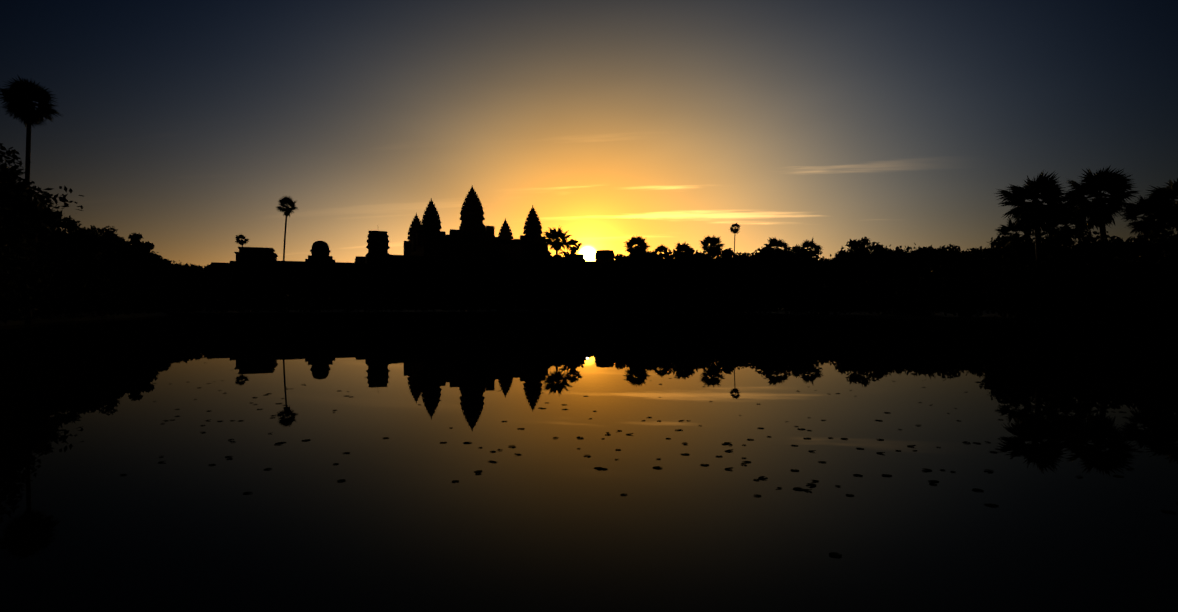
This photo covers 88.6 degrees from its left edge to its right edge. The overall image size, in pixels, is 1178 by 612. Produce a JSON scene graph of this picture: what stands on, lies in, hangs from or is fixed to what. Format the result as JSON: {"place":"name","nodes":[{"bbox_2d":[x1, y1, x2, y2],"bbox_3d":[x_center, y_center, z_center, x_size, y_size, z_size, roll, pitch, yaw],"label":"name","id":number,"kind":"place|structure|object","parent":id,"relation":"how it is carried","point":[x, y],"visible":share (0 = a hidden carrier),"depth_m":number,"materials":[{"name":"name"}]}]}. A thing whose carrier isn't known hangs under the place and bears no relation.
{"place":"outdoors","nodes":[
{"label":"outdoors","id":0,"kind":"place"},
{"bbox_2d":[0,307,1147,325],"bbox_3d":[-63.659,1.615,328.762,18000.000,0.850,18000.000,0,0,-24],"label":"ground","id":1,"kind":"structure","parent":0,"point":[940,315],"depth_m":92.43,"materials":[{"name":"black plant"}]},
{"bbox_2d":[0,74,63,183],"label":"tall palm","id":2,"kind":"object","parent":1,"relation":"on","point":[20,97],"visible":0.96,"depth_m":72.20,"materials":[{"name":"black plant"}]},
{"bbox_2d":[0,143,254,323],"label":"trees","id":3,"kind":"object","parent":1,"relation":"on","point":[75,269],"visible":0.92,"depth_m":58.94,"materials":[{"name":"black plant"}]},
{"bbox_2d":[235,234,248,246],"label":"palm","id":4,"kind":"object","parent":1,"relation":"on","point":[241,237],"visible":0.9,"depth_m":212.97,"materials":[{"name":"black plant"}]},
{"bbox_2d":[276,196,298,307],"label":"palm","id":5,"kind":"object","parent":1,"relation":"on","point":[285,201],"visible":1,"depth_m":158.53,"materials":[{"name":"black plant"}]},
{"bbox_2d":[211,241,645,308],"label":"angkor wat outer gallery","id":6,"kind":"object","parent":1,"relation":"on","point":[320,270],"visible":0.52,"depth_m":202.59,"materials":[{"name":"stone"}]},
{"bbox_2d":[354,231,614,267],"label":"angkor wat second gallery","id":7,"kind":"object","parent":6,"relation":"on","point":[378,246],"visible":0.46,"depth_m":260.47,"materials":[{"name":"stone"}]},
{"bbox_2d":[404,185,545,258],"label":"temple","id":8,"kind":"structure","parent":7,"relation":"on","point":[471,237],"depth_m":306.60,"materials":[{"name":"stone"}]},
{"bbox_2d":[485,226,494,232],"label":"angkor wat scaffold","id":9,"kind":"object","parent":8,"relation":"on","point":[490,229],"visible":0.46,"depth_m":331.43,"materials":[{"name":"metal"}]},
{"bbox_2d":[542,225,572,309],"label":"palm tree","id":10,"kind":"object","parent":1,"relation":"on","point":[551,237],"visible":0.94,"depth_m":174.99,"materials":[{"name":"black plant"}]},
{"bbox_2d":[566,238,581,309],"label":"palm tree","id":11,"kind":"object","parent":1,"relation":"on","point":[572,242],"visible":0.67,"depth_m":179.54,"materials":[{"name":"black plant"}]},
{"bbox_2d":[623,235,649,255],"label":"palm","id":12,"kind":"object","parent":1,"relation":"on","point":[633,241],"visible":0.5,"depth_m":167.07,"materials":[{"name":"black plant"}]},
{"bbox_2d":[120,244,1177,317],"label":"bank shrubs","id":13,"kind":"object","parent":1,"relation":"on","point":[907,299],"visible":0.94,"depth_m":96.75,"materials":[{"name":"black plant"}]},
{"bbox_2d":[652,244,667,308],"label":"palm","id":14,"kind":"object","parent":1,"relation":"on","point":[661,248],"visible":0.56,"depth_m":175.43,"materials":[{"name":"black plant"}]},
{"bbox_2d":[673,242,692,309],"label":"palm","id":15,"kind":"object","parent":1,"relation":"on","point":[679,247],"visible":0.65,"depth_m":171.54,"materials":[{"name":"black plant"}]},
{"bbox_2d":[699,235,723,286],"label":"palm","id":16,"kind":"object","parent":1,"relation":"on","point":[713,247],"visible":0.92,"depth_m":165.63,"materials":[{"name":"black plant"}]},
{"bbox_2d":[729,223,739,309],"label":"tall palm","id":17,"kind":"object","parent":1,"relation":"on","point":[733,229],"visible":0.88,"depth_m":172.46,"materials":[{"name":"black plant"}]},
{"bbox_2d":[764,237,791,309],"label":"palm","id":18,"kind":"object","parent":1,"relation":"on","point":[775,243],"visible":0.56,"depth_m":159.70,"materials":[{"name":"black plant"}]},
{"bbox_2d":[786,244,801,292],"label":"palm","id":19,"kind":"object","parent":1,"relation":"on","point":[794,257],"visible":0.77,"depth_m":166.54,"materials":[{"name":"black plant"}]},
{"bbox_2d":[800,238,822,289],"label":"palm","id":20,"kind":"object","parent":1,"relation":"on","point":[809,255],"visible":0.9,"depth_m":158.22,"materials":[{"name":"black plant"}]},
{"bbox_2d":[511,221,1177,327],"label":"tree row","id":21,"kind":"object","parent":1,"relation":"on","point":[1059,282],"visible":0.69,"depth_m":148.72,"materials":[{"name":"black plant"}]},
{"bbox_2d":[995,216,1032,303],"bbox_3d":[44.255,-3.938,62.746,3.472,10.858,3.829,0,0,-33],"label":"palm","id":22,"kind":"object","parent":1,"relation":"on","point":[1013,241],"visible":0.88,"depth_m":62.44,"materials":[{"name":"black plant"}]},
{"bbox_2d":[994,170,1080,317],"bbox_3d":[42.654,-5.657,57.698,7.064,14.296,6.503,0,0,-1],"label":"palm","id":23,"kind":"object","parent":1,"relation":"on","point":[1036,215],"visible":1,"depth_m":56.93,"materials":[{"name":"black plant"}]},
{"bbox_2d":[1041,206,1091,245],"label":"palm","id":24,"kind":"object","parent":1,"relation":"on","point":[1066,232],"visible":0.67,"depth_m":65.97,"materials":[{"name":"black plant"}]},
{"bbox_2d":[1063,165,1139,240],"bbox_3d":[51.168,-6.381,60.622,6.794,15.747,6.316,0,0,-1],"label":"palm","id":25,"kind":"object","parent":1,"relation":"on","point":[1099,210],"visible":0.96,"depth_m":59.94,"materials":[{"name":"black plant"}]},
{"bbox_2d":[1116,192,1177,240],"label":"palm","id":26,"kind":"object","parent":1,"relation":"on","point":[1154,205],"visible":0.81,"depth_m":55.05,"materials":[{"name":"black plant"}]},
{"bbox_2d":[1144,177,1177,232],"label":"palm","id":27,"kind":"object","parent":1,"relation":"on","point":[1170,189],"visible":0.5,"depth_m":58.96,"materials":[{"name":"black plant"}]},
{"bbox_2d":[0,313,1177,611],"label":"pond water","id":28,"kind":"structure","parent":0,"point":[102,509],"depth_m":5.84,"materials":[{"name":"black liquid"}]},
{"bbox_2d":[92,332,1177,556],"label":"lily pads","id":29,"kind":"object","parent":28,"relation":"on","point":[799,488],"visible":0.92,"depth_m":6.39,"materials":[{"name":"plant"}]},
{"bbox_2d":[0,0,1177,267],"label":"sky","id":30,"kind":"structure","parent":0,"point":[185,125],"materials":[{"name":"blue"}]}
]}

